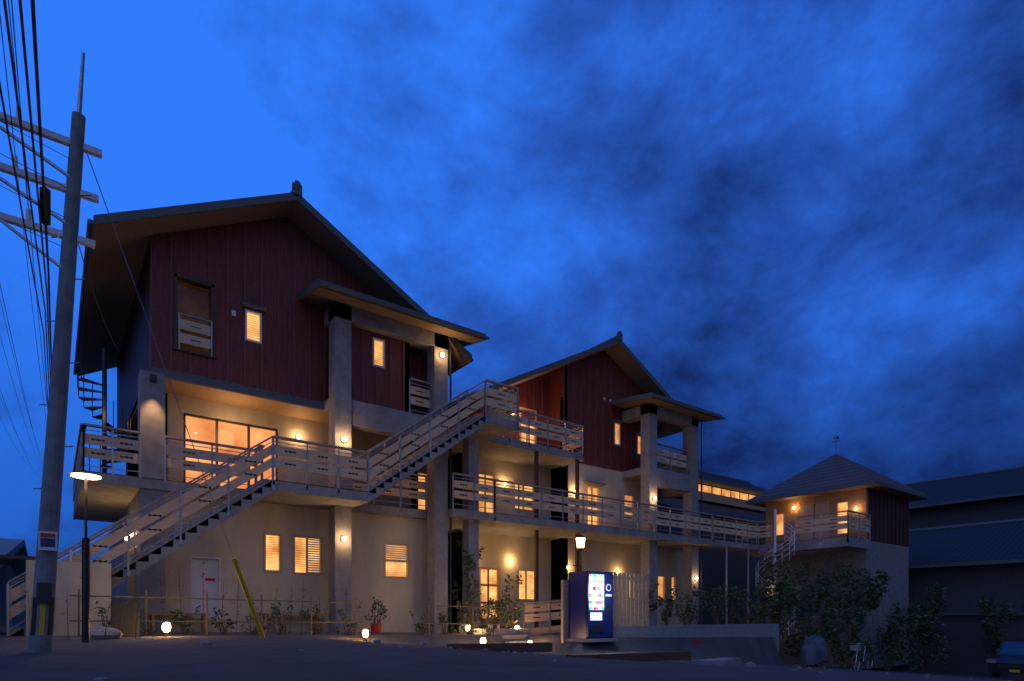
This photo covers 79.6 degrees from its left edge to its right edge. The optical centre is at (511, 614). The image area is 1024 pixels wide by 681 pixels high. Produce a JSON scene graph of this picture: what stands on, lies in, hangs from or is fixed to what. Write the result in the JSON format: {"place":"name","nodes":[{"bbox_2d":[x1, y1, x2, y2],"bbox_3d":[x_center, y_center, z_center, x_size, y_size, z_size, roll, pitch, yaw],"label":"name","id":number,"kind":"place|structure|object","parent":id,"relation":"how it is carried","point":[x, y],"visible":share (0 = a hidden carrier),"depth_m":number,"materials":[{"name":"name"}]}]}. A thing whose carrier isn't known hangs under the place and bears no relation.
{"place":"outdoors","nodes":[
{"label":"outdoors","id":0,"kind":"place"},
{"bbox_2d":[0,538,27,582],"bbox_3d":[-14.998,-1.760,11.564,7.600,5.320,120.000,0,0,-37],"label":"house","id":1,"kind":"structure","parent":0,"point":[13,547],"depth_m":32.84,"materials":[{"name":"concrete"}]},
{"bbox_2d":[0,565,1023,680],"bbox_3d":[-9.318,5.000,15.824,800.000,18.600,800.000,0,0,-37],"label":"ground","id":2,"kind":"structure","parent":0,"point":[238,656],"depth_m":7.09,"materials":[{"name":"grey asphalt"}]},
{"bbox_2d":[0,52,101,651],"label":"utility pole","id":3,"kind":"object","parent":2,"relation":"on","point":[42,615],"visible":0.87,"depth_m":7.26,"materials":[{"name":"concrete"}]},
{"bbox_2d":[68,472,103,642],"bbox_3d":[-6.758,-0.875,9.744,0.468,2.750,0.480,0,0,-37],"label":"street lamp","id":4,"kind":"object","parent":2,"relation":"on","point":[85,476],"visible":0.94,"depth_m":9.71,"materials":[{"name":"black metal"}]},
{"bbox_2d":[0,0,264,639],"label":"guy wire","id":5,"kind":"object","parent":2,"relation":"on","point":[44,203],"visible":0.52,"depth_m":5.94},
{"bbox_2d":[20,561,496,639],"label":"saplings","id":6,"kind":"object","parent":2,"relation":"on","point":[106,617],"visible":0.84,"depth_m":13.68,"materials":[{"name":"green plant"}]},
{"bbox_2d":[7,379,518,635],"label":"building stair balconies","id":7,"kind":"structure","parent":2,"relation":"on","point":[469,435],"depth_m":16.27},
{"bbox_2d":[77,342,130,472],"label":"spiral staircase","id":8,"kind":"structure","parent":7,"relation":"on","point":[102,416],"depth_m":17.11,"materials":[{"name":"grey metal"}]},
{"bbox_2d":[73,180,488,632],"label":"building","id":9,"kind":"structure","parent":2,"relation":"on","point":[293,313],"depth_m":17.92,"materials":[{"name":"beige paint"}]},
{"bbox_2d":[125,353,443,541],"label":"wall lamps","id":10,"kind":"object","parent":9,"relation":"attached to","point":[152,377],"visible":0.74,"depth_m":17.87,"materials":[{"name":"white glass"}]},
{"bbox_2d":[417,443,495,532],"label":"link galleries","id":11,"kind":"object","parent":9,"relation":"attached to","point":[458,516],"visible":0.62,"depth_m":20.47,"materials":[{"name":"concrete"}]},
{"bbox_2d":[162,621,532,642],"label":"globe lights","id":12,"kind":"object","parent":2,"relation":"on","point":[166,627],"visible":0.69,"depth_m":14.94},
{"bbox_2d":[0,548,1009,680],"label":"garden walls","id":13,"kind":"structure","parent":2,"relation":"on","point":[68,578],"depth_m":13.30,"materials":[{"name":"grey concrete"}]},
{"bbox_2d":[94,540,1018,673],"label":"shrubs","id":14,"kind":"object","parent":2,"relation":"on","point":[785,596],"visible":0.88,"depth_m":25.24,"materials":[{"name":"green plant"}]},
{"bbox_2d":[573,535,584,570],"bbox_3d":[2.001,-0.836,18.468,0.440,3.100,0.314,0,0,-14],"label":"street lamp","id":15,"kind":"object","parent":2,"relation":"on","point":[580,540],"visible":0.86,"depth_m":18.42,"materials":[{"name":"black paint"}]},
{"bbox_2d":[448,331,724,630],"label":"building","id":16,"kind":"structure","parent":2,"relation":"on","point":[596,422],"depth_m":26.07,"materials":[{"name":"beige paint"}]},
{"bbox_2d":[502,414,697,579],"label":"wall lamps","id":17,"kind":"object","parent":16,"relation":"attached to","point":[568,567],"visible":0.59,"depth_m":25.61,"materials":[{"name":"white glass"}]},
{"bbox_2d":[565,571,618,641],"bbox_3d":[2.212,-0.205,17.034,1.200,1.910,0.900,0,0,-37],"label":"vending machine","id":18,"kind":"object","parent":2,"relation":"on","point":[590,606],"visible":1,"depth_m":16.73,"materials":[{"name":"metal"}]},
{"bbox_2d":[657,497,765,624],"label":"building","id":19,"kind":"structure","parent":2,"relation":"on","point":[713,568],"depth_m":39.33,"materials":[{"name":"tile"}]},
{"bbox_2d":[756,509,794,635],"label":"spiral staircase","id":20,"kind":"structure","parent":2,"relation":"on","point":[775,561],"depth_m":28.86,"materials":[{"name":"grey metal"}]},
{"bbox_2d":[698,436,929,668],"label":"house","id":21,"kind":"structure","parent":2,"relation":"on","point":[829,523],"depth_m":29.84,"materials":[{"name":"beige paint"}]},
{"bbox_2d":[799,635,828,666],"bbox_3d":[10.242,1.272,21.058,0.888,1.124,2.146,0,0,40],"label":"covered motorcycle","id":22,"kind":"object","parent":2,"relation":"on","point":[813,650],"visible":0.97,"depth_m":20.44,"materials":[{"name":"fabric"}]},
{"bbox_2d":[850,643,872,669],"bbox_3d":[12.762,1.560,22.384,1.735,1.022,0.500,0,0,-37],"label":"bicycle","id":23,"kind":"object","parent":2,"relation":"on","point":[857,648],"visible":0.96,"depth_m":22.20,"materials":[{"name":"metal"}]},
{"bbox_2d":[871,612,1023,678],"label":"wall","id":24,"kind":"structure","parent":2,"relation":"on","point":[965,644],"depth_m":29.60,"materials":[{"name":"grey concrete"}]},
{"bbox_2d":[904,465,1023,528],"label":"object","id":25,"kind":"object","parent":2,"relation":"on","point":[990,495],"visible":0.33,"depth_m":41.97,"materials":[{"name":"tile"}]},
{"bbox_2d":[909,518,1023,611],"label":"background building","id":26,"kind":"structure","parent":2,"relation":"on","point":[968,566],"depth_m":31.20,"materials":[{"name":"tile"}]},
{"bbox_2d":[986,639,1023,676],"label":"parked car","id":27,"kind":"object","parent":2,"relation":"on","point":[1008,657],"visible":1,"depth_m":23.41,"materials":[{"name":"paint"}]},
{"bbox_2d":[0,0,1023,562],"label":"sky","id":28,"kind":"structure","parent":0,"point":[803,219],"materials":[{"name":"blue"}]},
{"bbox_2d":[657,462,765,511],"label":"house clerestory","id":29,"kind":"object","parent":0,"point":[722,490],"visible":0.34,"depth_m":46.30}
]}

